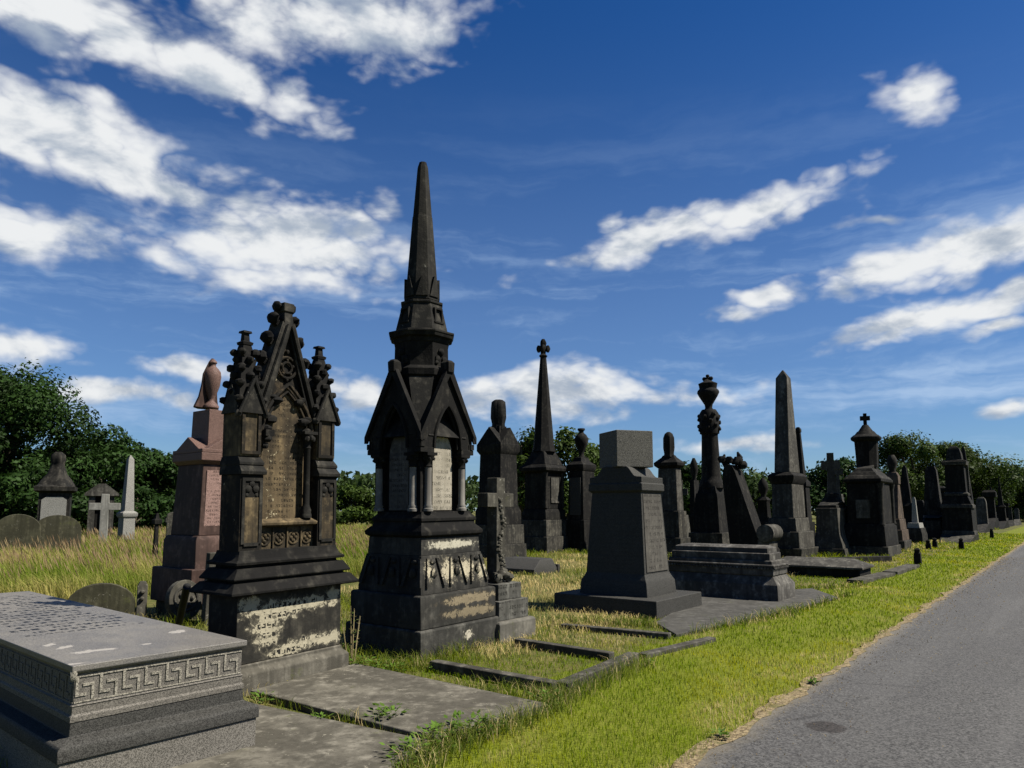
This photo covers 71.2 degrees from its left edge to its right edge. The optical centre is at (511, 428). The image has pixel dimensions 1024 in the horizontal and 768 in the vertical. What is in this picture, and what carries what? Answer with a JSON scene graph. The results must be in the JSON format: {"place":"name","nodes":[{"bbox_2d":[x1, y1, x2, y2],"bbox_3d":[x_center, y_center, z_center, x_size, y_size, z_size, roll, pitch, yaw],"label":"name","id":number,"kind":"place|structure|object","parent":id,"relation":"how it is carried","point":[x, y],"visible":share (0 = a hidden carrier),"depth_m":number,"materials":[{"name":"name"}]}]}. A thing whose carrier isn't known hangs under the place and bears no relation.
{"place":"outdoors","nodes":[
{"label":"outdoors","id":0,"kind":"place"},
{"bbox_2d":[0,523,371,599],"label":"meadow grass","id":1,"kind":"structure","parent":0,"point":[40,581],"depth_m":15.82,"materials":[{"name":"green plant"}]},
{"bbox_2d":[0,524,370,581],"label":"seed heads","id":2,"kind":"object","parent":1,"relation":"attached to","point":[118,543],"visible":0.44,"depth_m":18.27,"materials":[{"name":"beige plant"}]},
{"bbox_2d":[200,552,215,625],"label":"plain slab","id":3,"kind":"structure","parent":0,"point":[205,601],"depth_m":10.01,"materials":[{"name":"grey stone"}]},
{"bbox_2d":[0,0,1023,510],"label":"sky","id":4,"kind":"structure","parent":0,"point":[664,195],"materials":[{"name":"blue"}]},
{"bbox_2d":[0,511,1023,767],"bbox_3d":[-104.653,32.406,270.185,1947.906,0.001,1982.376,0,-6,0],"label":"ground","id":5,"kind":"structure","parent":0,"point":[657,689],"depth_m":7.27,"materials":[{"name":"green plant"}]},
{"bbox_2d":[0,411,35,512],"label":"broadleaf tree","id":6,"kind":"object","parent":5,"relation":"on","point":[18,453],"visible":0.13,"depth_m":42.83,"materials":[{"name":"green plant"}]},
{"bbox_2d":[0,514,40,558],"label":"round headstone","id":7,"kind":"object","parent":5,"relation":"on","point":[24,529],"visible":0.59,"depth_m":22.21,"materials":[{"name":"grey stone"}]},
{"bbox_2d":[0,465,88,533],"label":"bush","id":8,"kind":"object","parent":5,"relation":"on","point":[17,489],"visible":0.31,"depth_m":38.32,"materials":[{"name":"green plant"}]},
{"bbox_2d":[0,357,107,516],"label":"broadleaf tree","id":9,"kind":"object","parent":5,"relation":"on","point":[29,406],"visible":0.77,"depth_m":42.78,"materials":[{"name":"green plant"}]},
{"bbox_2d":[34,452,77,520],"bbox_3d":[-19.494,3.061,30.528,1.800,4.129,1.500,3,-7,-28],"label":"draped monument","id":10,"kind":"object","parent":5,"relation":"on","point":[55,488],"visible":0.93,"depth_m":30.13,"materials":[{"name":"stone"}]},
{"bbox_2d":[38,515,81,553],"bbox_3d":[-14.731,3.547,23.127,1.561,1.489,0.320,4,-10,-32],"label":"round headstone","id":11,"kind":"object","parent":5,"relation":"on","point":[66,527],"visible":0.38,"depth_m":23.13,"materials":[{"name":"grey stone"}]},
{"bbox_2d":[26,423,170,523],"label":"broadleaf tree","id":12,"kind":"object","parent":5,"relation":"on","point":[119,451],"visible":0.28,"depth_m":46.92,"materials":[{"name":"green plant"}]},
{"bbox_2d":[84,484,118,539],"bbox_3d":[-20.154,4.184,35.051,1.449,2.922,1.074,3,-7,-28],"label":"gabled monument","id":13,"kind":"object","parent":5,"relation":"on","point":[95,493],"visible":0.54,"depth_m":34.78,"materials":[{"name":"stone"}]},
{"bbox_2d":[89,494,120,544],"bbox_3d":[-15.720,3.658,27.537,1.049,2.265,0.600,3,-7,-24],"label":"white cross","id":14,"kind":"object","parent":5,"relation":"on","point":[104,506],"visible":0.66,"depth_m":27.48,"materials":[{"name":"stone"}]},
{"bbox_2d":[68,581,147,616],"bbox_3d":[-5.996,2.576,10.581,1.062,0.576,0.221,3,-7,-28],"label":"headstone","id":15,"kind":"object","parent":5,"relation":"on","point":[115,597],"visible":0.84,"depth_m":10.59,"materials":[{"name":"grey stone"}]},
{"bbox_2d":[78,486,173,529],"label":"bush","id":16,"kind":"object","parent":5,"relation":"on","point":[149,503],"visible":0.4,"depth_m":43.32,"materials":[{"name":"green plant"}]},
{"bbox_2d":[116,455,137,542],"bbox_3d":[-15.580,3.006,29.000,0.646,3.872,0.646,-5,-8,38],"label":"meadow obelisk","id":17,"kind":"object","parent":5,"relation":"on","point":[127,515],"visible":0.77,"depth_m":28.87,"materials":[{"name":"grey stone"}]},
{"bbox_2d":[0,591,258,767],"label":"chest tomb","id":18,"kind":"object","parent":5,"relation":"on","point":[82,685],"visible":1,"depth_m":4.46,"materials":[{"name":"grey stone"}]},
{"bbox_2d":[94,447,178,526],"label":"broadleaf tree","id":19,"kind":"object","parent":5,"relation":"on","point":[168,476],"visible":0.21,"depth_m":48.51,"materials":[{"name":"green plant"}]},
{"bbox_2d":[151,513,161,559],"bbox_3d":[-9.299,2.990,18.655,0.193,1.562,0.193,-5,-8,38],"label":"dark finial post","id":20,"kind":"object","parent":5,"relation":"on","point":[156,521],"visible":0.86,"depth_m":18.64,"materials":[{"name":"stone"}]},
{"bbox_2d":[166,512,172,535],"bbox_3d":[-11.903,3.727,25.114,0.657,1.580,0.320,4,-7,-30],"label":"headstone","id":21,"kind":"object","parent":5,"relation":"on","point":[169,522],"visible":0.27,"depth_m":25.02,"materials":[{"name":"grey stone"}]},
{"bbox_2d":[175,583,190,624],"bbox_3d":[-4.396,2.383,9.535,0.100,0.692,0.849,4,-8,-30],"label":"fallen post","id":22,"kind":"object","parent":5,"relation":"on","point":[185,593],"visible":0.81,"depth_m":9.42,"materials":[{"name":"black stone"}]},
{"bbox_2d":[165,580,201,620],"bbox_3d":[-4.756,2.491,10.380,0.184,0.580,0.500,-16,-15,36],"label":"carved disc","id":23,"kind":"object","parent":5,"relation":"on","point":[173,596],"visible":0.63,"depth_m":10.30,"materials":[{"name":"grey stone"}]},
{"bbox_2d":[150,358,223,619],"bbox_3d":[-4.891,0.892,11.478,1.226,4.105,1.042,-5,-8,38],"label":"pink monument","id":24,"kind":"object","parent":5,"relation":"on","point":[191,541],"visible":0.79,"depth_m":11.14,"materials":[{"name":"stone"}]},
{"bbox_2d":[189,301,358,695],"bbox_3d":[-2.264,0.593,6.999,0.680,3.728,1.430,-5,-7,36],"label":"gothic headstone","id":25,"kind":"object","parent":5,"relation":"on","point":[276,576],"visible":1,"depth_m":6.80,"materials":[{"name":"grey stone"}]},
{"bbox_2d":[172,704,428,767],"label":"ledger slab","id":26,"kind":"structure","parent":5,"relation":"on","point":[287,739],"depth_m":4.73,"materials":[{"name":"grey stone"}]},
{"bbox_2d":[340,607,360,664],"bbox_3d":[-1.731,2.171,7.488,0.349,0.624,0.180,5,-8,-35],"label":"weed plant","id":27,"kind":"object","parent":5,"relation":"on","point":[352,640],"visible":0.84,"depth_m":7.49,"materials":[{"name":"green plant"}]},
{"bbox_2d":[336,483,377,524],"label":"bush","id":28,"kind":"object","parent":5,"relation":"on","point":[360,500],"visible":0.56,"depth_m":60.30,"materials":[{"name":"green plant"}]},
{"bbox_2d":[250,663,545,745],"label":"ledger slab","id":29,"kind":"structure","parent":5,"relation":"on","point":[356,686],"depth_m":5.92,"materials":[{"name":"grey stone"}]},
{"bbox_2d":[345,161,499,659],"bbox_3d":[-1.079,-0.389,8.906,1.256,6.110,1.357,-5,-8,38],"label":"spired monument","id":30,"kind":"object","parent":5,"relation":"on","point":[423,581],"visible":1,"depth_m":8.49,"materials":[{"name":"stone"}]},
{"bbox_2d":[475,399,526,559],"bbox_3d":[-0.461,1.692,24.052,1.378,5.363,1.357,-5,-8,38],"label":"draped urn pedestal","id":31,"kind":"object","parent":5,"relation":"on","point":[498,448],"visible":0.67,"depth_m":23.76,"materials":[{"name":"stone"}]},
{"bbox_2d":[478,478,535,643],"bbox_3d":[-0.210,1.676,9.270,0.740,2.067,0.740,-5,-8,38],"label":"flower cross","id":32,"kind":"object","parent":5,"relation":"on","point":[511,610],"visible":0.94,"depth_m":9.17,"materials":[{"name":"grey stone"}]},
{"bbox_2d":[28,470,1015,515],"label":"distant wood","id":33,"kind":"object","parent":5,"relation":"on","point":[368,481],"visible":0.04,"depth_m":120.14,"materials":[{"name":"green plant"}]},
{"bbox_2d":[505,556,559,574],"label":"leaning coped slab","id":34,"kind":"structure","parent":5,"relation":"on","point":[533,565],"depth_m":18.26,"materials":[{"name":"grey stone"}]},
{"bbox_2d":[429,638,638,692],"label":"grave kerb","id":35,"kind":"structure","parent":5,"relation":"on","point":[448,667],"depth_m":7.00,"materials":[{"name":"stone"}]},
{"bbox_2d":[250,654,822,763],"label":"leafy weeds","id":36,"kind":"object","parent":5,"relation":"on","point":[435,723],"visible":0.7,"depth_m":5.19,"materials":[{"name":"green plant"}]},
{"bbox_2d":[516,425,568,519],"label":"broadleaf tree","id":37,"kind":"object","parent":5,"relation":"on","point":[526,448],"visible":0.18,"depth_m":58.95,"materials":[{"name":"green plant"}]},
{"bbox_2d":[519,339,567,552],"bbox_3d":[1.254,0.612,28.324,1.417,8.477,1.630,-5,-8,38],"label":"spirelet monument","id":38,"kind":"object","parent":5,"relation":"on","point":[544,470],"visible":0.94,"depth_m":27.76,"materials":[{"name":"stone"}]},
{"bbox_2d":[529,425,600,519],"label":"broadleaf tree","id":39,"kind":"object","parent":5,"relation":"on","point":[566,445],"visible":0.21,"depth_m":60.53,"materials":[{"name":"green plant"}]},
{"bbox_2d":[566,428,595,551],"bbox_3d":[2.778,2.427,28.407,0.901,4.889,1.136,-5,-8,38],"label":"urn pedestal","id":40,"kind":"object","parent":5,"relation":"on","point":[581,468],"visible":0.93,"depth_m":27.98,"materials":[{"name":"stone"}]},
{"bbox_2d":[309,547,871,767],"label":"grass tufts","id":41,"kind":"object","parent":5,"relation":"on","point":[471,736],"visible":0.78,"depth_m":6.16,"materials":[{"name":"green plant"}]},
{"bbox_2d":[554,430,701,618],"bbox_3d":[1.923,1.529,11.962,1.860,2.949,1.654,-5,-8,38],"label":"cube pedestal","id":42,"kind":"object","parent":5,"relation":"on","point":[627,567],"visible":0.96,"depth_m":11.61,"materials":[{"name":"grey stone"}]},
{"bbox_2d":[560,623,715,657],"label":"grave kerb","id":43,"kind":"structure","parent":5,"relation":"on","point":[656,635],"depth_m":9.04,"materials":[{"name":"stone"}]},
{"bbox_2d":[654,432,689,553],"bbox_3d":[5.993,2.422,27.123,1.169,4.608,0.872,-5,-8,38],"label":"veiled urn monument","id":44,"kind":"object","parent":5,"relation":"on","point":[669,464],"visible":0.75,"depth_m":26.83,"materials":[{"name":"stone"}]},
{"bbox_2d":[688,458,698,531],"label":"narrow pillar","id":45,"kind":"structure","parent":5,"relation":"on","point":[694,485],"depth_m":37.71,"materials":[{"name":"stone"}]},
{"bbox_2d":[680,460,722,514],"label":"broadleaf tree","id":46,"kind":"object","parent":5,"relation":"on","point":[686,476],"visible":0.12,"depth_m":69.95,"materials":[{"name":"green plant"}]},
{"bbox_2d":[688,374,729,543],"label":"urn column","id":47,"kind":"structure","parent":5,"relation":"on","point":[710,522],"depth_m":32.29,"materials":[{"name":"stone"}]},
{"bbox_2d":[656,588,837,636],"bbox_3d":[3.766,2.988,12.094,1.894,0.060,6.658,-6,-9,43],"label":"stone apron","id":48,"kind":"object","parent":5,"relation":"on","point":[711,608],"visible":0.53,"depth_m":11.24,"materials":[{"name":"grey stone"}]},
{"bbox_2d":[668,543,795,601],"bbox_3d":[4.014,2.686,13.448,2.240,1.007,0.980,-5,-8,38],"label":"stepped tomb","id":49,"kind":"object","parent":48,"relation":"on","point":[751,572],"visible":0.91,"depth_m":13.01,"materials":[{"name":"stone"}]},
{"bbox_2d":[717,452,782,551],"bbox_3d":[7.826,2.543,23.662,1.883,3.603,1.000,-5,-8,38],"label":"scroll gravestone","id":50,"kind":"object","parent":5,"relation":"on","point":[745,526],"visible":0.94,"depth_m":23.53,"materials":[{"name":"stone"}]},
{"bbox_2d":[756,478,770,524],"bbox_3d":[13.879,4.428,39.394,0.664,3.400,1.591,-5,-8,38],"label":"hidden urn pedestal","id":51,"kind":"object","parent":5,"relation":"on","point":[763,510],"visible":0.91,"depth_m":39.25,"materials":[{"name":"stone"}]},
{"bbox_2d":[721,467,813,517],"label":"broadleaf tree","id":52,"kind":"object","parent":5,"relation":"on","point":[752,484],"visible":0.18,"depth_m":72.37,"materials":[{"name":"green plant"}]},
{"bbox_2d":[767,370,818,556],"bbox_3d":[9.595,1.192,24.966,1.332,6.564,1.987,-5,-8,38],"label":"tall obelisk","id":53,"kind":"object","parent":5,"relation":"on","point":[787,479],"visible":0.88,"depth_m":24.49,"materials":[{"name":"stone"}]},
{"bbox_2d":[796,427,815,536],"bbox_3d":[15.554,2.964,38.532,1.001,6.114,2.102,-5,-8,38],"label":"thin obelisk","id":54,"kind":"object","parent":5,"relation":"on","point":[806,486],"visible":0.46,"depth_m":38.39,"materials":[{"name":"stone"}]},
{"bbox_2d":[781,556,873,578],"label":"ridged grave slab","id":55,"kind":"structure","parent":5,"relation":"on","point":[847,568],"depth_m":17.36,"materials":[{"name":"stone"}]},
{"bbox_2d":[814,453,851,556],"bbox_3d":[11.629,2.739,25.948,1.245,3.712,2.196,-5,-8,38],"label":"rounded cross pedestal","id":56,"kind":"object","parent":5,"relation":"on","point":[831,519],"visible":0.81,"depth_m":25.28,"materials":[{"name":"stone"}]},
{"bbox_2d":[649,542,1023,767],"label":"dry verge","id":57,"kind":"structure","parent":5,"relation":"on","point":[696,759],"depth_m":6.09,"materials":[{"name":"beige plant"}]},
{"bbox_2d":[834,460,843,501],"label":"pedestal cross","id":58,"kind":"object","parent":5,"relation":"on","point":[838,472],"visible":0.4,"depth_m":43.91,"materials":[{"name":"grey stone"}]},
{"bbox_2d":[805,455,879,512],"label":"broadleaf tree","id":59,"kind":"object","parent":5,"relation":"on","point":[817,479],"visible":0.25,"depth_m":79.07,"materials":[{"name":"green plant"}]},
{"bbox_2d":[829,556,891,562],"bbox_3d":[10.813,4.079,22.157,2.344,0.210,0.250,3,-7,-21],"label":"kerb stone","id":60,"kind":"object","parent":5,"relation":"on","point":[878,558],"visible":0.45,"depth_m":22.22,"materials":[{"name":"stone"}]},
{"bbox_2d":[847,572,895,583],"bbox_3d":[8.441,3.508,16.744,0.350,0.120,2.622,-6,-9,42],"label":"kerb stone","id":61,"kind":"object","parent":5,"relation":"on","point":[877,576],"visible":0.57,"depth_m":16.56,"materials":[{"name":"grey stone"}]},
{"bbox_2d":[843,413,901,555],"bbox_3d":[13.051,2.021,26.172,1.503,5.189,2.360,-5,-8,38],"label":"crowned monument","id":62,"kind":"object","parent":5,"relation":"on","point":[870,527],"visible":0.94,"depth_m":25.41,"materials":[{"name":"stone"}]},
{"bbox_2d":[886,455,911,549],"bbox_3d":[15.980,3.072,29.881,0.838,3.941,1.586,-5,-8,38],"label":"tan pedestal","id":63,"kind":"object","parent":5,"relation":"on","point":[905,542],"visible":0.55,"depth_m":29.66,"materials":[{"name":"stone"}]},
{"bbox_2d":[882,564,919,574],"bbox_3d":[10.383,3.763,19.027,0.350,0.130,3.028,-5,-8,38],"label":"kerb stone","id":64,"kind":"object","parent":5,"relation":"on","point":[901,569],"visible":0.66,"depth_m":18.70,"materials":[{"name":"grey stone"}]},
{"bbox_2d":[901,465,911,527],"bbox_3d":[21.220,3.992,38.472,0.837,4.058,2.167,-5,-8,38],"label":"slim dark obelisk","id":65,"kind":"object","parent":5,"relation":"on","point":[906,496],"visible":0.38,"depth_m":38.30,"materials":[{"name":"stone"}]},
{"bbox_2d":[878,429,945,500],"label":"broadleaf tree","id":66,"kind":"object","parent":5,"relation":"on","point":[903,449],"visible":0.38,"depth_m":87.18,"materials":[{"name":"green plant"}]},
{"bbox_2d":[907,497,927,543],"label":"pale pillar","id":67,"kind":"structure","parent":5,"relation":"on","point":[917,530],"depth_m":34.29,"materials":[{"name":"stone"}]},
{"bbox_2d":[914,548,921,563],"bbox_3d":[12.107,3.831,21.346,0.200,0.520,0.200,-5,-8,38],"label":"kerb post","id":68,"kind":"object","parent":5,"relation":"on","point":[917,557],"visible":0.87,"depth_m":21.28,"materials":[{"name":"stone"}]},
{"bbox_2d":[916,500,923,522],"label":"dark tablet","id":69,"kind":"object","parent":5,"relation":"on","point":[920,507],"visible":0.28,"depth_m":47.37,"materials":[{"name":"stone"}]},
{"bbox_2d":[925,539,931,548],"bbox_3d":[17.198,4.805,29.542,0.200,0.440,0.200,-5,-8,38],"label":"kerb post","id":70,"kind":"object","parent":5,"relation":"on","point":[927,544],"visible":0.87,"depth_m":29.49,"materials":[{"name":"stone"}]},
{"bbox_2d":[922,466,942,540],"bbox_3d":[22.690,4.028,38.511,0.908,3.994,2.255,-5,-8,38],"label":"broken obelisk","id":71,"kind":"object","parent":5,"relation":"on","point":[932,521],"visible":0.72,"depth_m":38.18,"materials":[{"name":"stone"}]},
{"bbox_2d":[932,538,937,547],"bbox_3d":[18.165,4.930,30.724,0.200,0.460,0.200,-5,-8,38],"label":"kerb post","id":72,"kind":"object","parent":5,"relation":"on","point":[934,543],"visible":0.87,"depth_m":30.66,"materials":[{"name":"stone"}]},
{"bbox_2d":[940,446,978,542],"bbox_3d":[23.258,3.406,37.375,1.520,4.974,4.679,-5,-8,38],"label":"domed monument","id":73,"kind":"object","parent":5,"relation":"on","point":[957,506],"visible":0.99,"depth_m":36.92,"materials":[{"name":"stone"}]},
{"bbox_2d":[958,538,963,548],"bbox_3d":[18.560,4.775,29.546,0.200,0.500,0.200,-5,-8,38],"label":"kerb post","id":74,"kind":"object","parent":5,"relation":"on","point":[961,544],"visible":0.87,"depth_m":29.49,"materials":[{"name":"stone"}]},
{"bbox_2d":[905,439,1023,507],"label":"broadleaf tree","id":75,"kind":"object","parent":5,"relation":"on","point":[981,475],"visible":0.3,"depth_m":88.61,"materials":[{"name":"green plant"}]},
{"bbox_2d":[976,497,990,532],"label":"arched pedestal","id":76,"kind":"object","parent":5,"relation":"on","point":[983,525],"visible":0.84,"depth_m":52.51,"materials":[{"name":"stone"}]},
{"bbox_2d":[982,490,998,529],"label":"flat topped pedestal","id":77,"kind":"object","parent":5,"relation":"on","point":[989,496],"visible":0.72,"depth_m":60.53,"materials":[{"name":"stone"}]},
{"bbox_2d":[990,528,993,537],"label":"kerb post","id":78,"kind":"object","parent":5,"relation":"on","point":[991,533],"visible":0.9,"depth_m":41.08,"materials":[{"name":"stone"}]},
{"bbox_2d":[996,476,1009,528],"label":"distant spire monument","id":79,"kind":"object","parent":5,"relation":"on","point":[1001,514],"visible":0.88,"depth_m":64.06,"materials":[{"name":"stone"}]},
{"bbox_2d":[986,465,1023,519],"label":"broadleaf tree","id":80,"kind":"object","parent":5,"relation":"on","point":[1019,500],"visible":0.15,"depth_m":94.92,"materials":[{"name":"green plant"}]},
{"bbox_2d":[1003,503,1008,520],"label":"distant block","id":81,"kind":"structure","parent":5,"relation":"on","point":[1006,505],"depth_m":80.00,"materials":[{"name":"stone"}]},
{"bbox_2d":[1008,507,1014,526],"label":"distant pillar","id":82,"kind":"structure","parent":5,"relation":"on","point":[1010,521],"depth_m":71.94,"materials":[{"name":"stone"}]},
{"bbox_2d":[1014,508,1021,525],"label":"distant tablet","id":83,"kind":"object","parent":5,"relation":"on","point":[1017,521],"visible":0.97,"depth_m":77.13,"materials":[{"name":"grey stone"}]},
{"bbox_2d":[324,533,1023,767],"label":"mown grass","id":84,"kind":"structure","parent":0,"point":[898,561],"depth_m":7.52,"materials":[{"name":"green plant"}]},
{"bbox_2d":[681,480,689,536],"bbox_3d":[8.437,4.135,35.646,0.704,3.133,1.026,-5,-8,38],"label":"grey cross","id":85,"kind":"object","parent":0,"point":[684,491],"visible":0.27,"depth_m":35.62,"materials":[{"name":"stone"}]},
{"bbox_2d":[694,545,1023,767],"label":"path","id":86,"kind":"structure","parent":0,"point":[904,728],"depth_m":5.95,"materials":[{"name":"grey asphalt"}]},
{"bbox_2d":[940,486,944,500],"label":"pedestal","id":87,"kind":"object","parent":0,"point":[942,489],"visible":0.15,"depth_m":49.69,"materials":[{"name":"stone"}]},
{"bbox_2d":[961,446,977,530],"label":"spire","id":88,"kind":"structure","parent":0,"point":[964,458],"depth_m":46.67,"materials":[{"name":"stone"}]}
]}

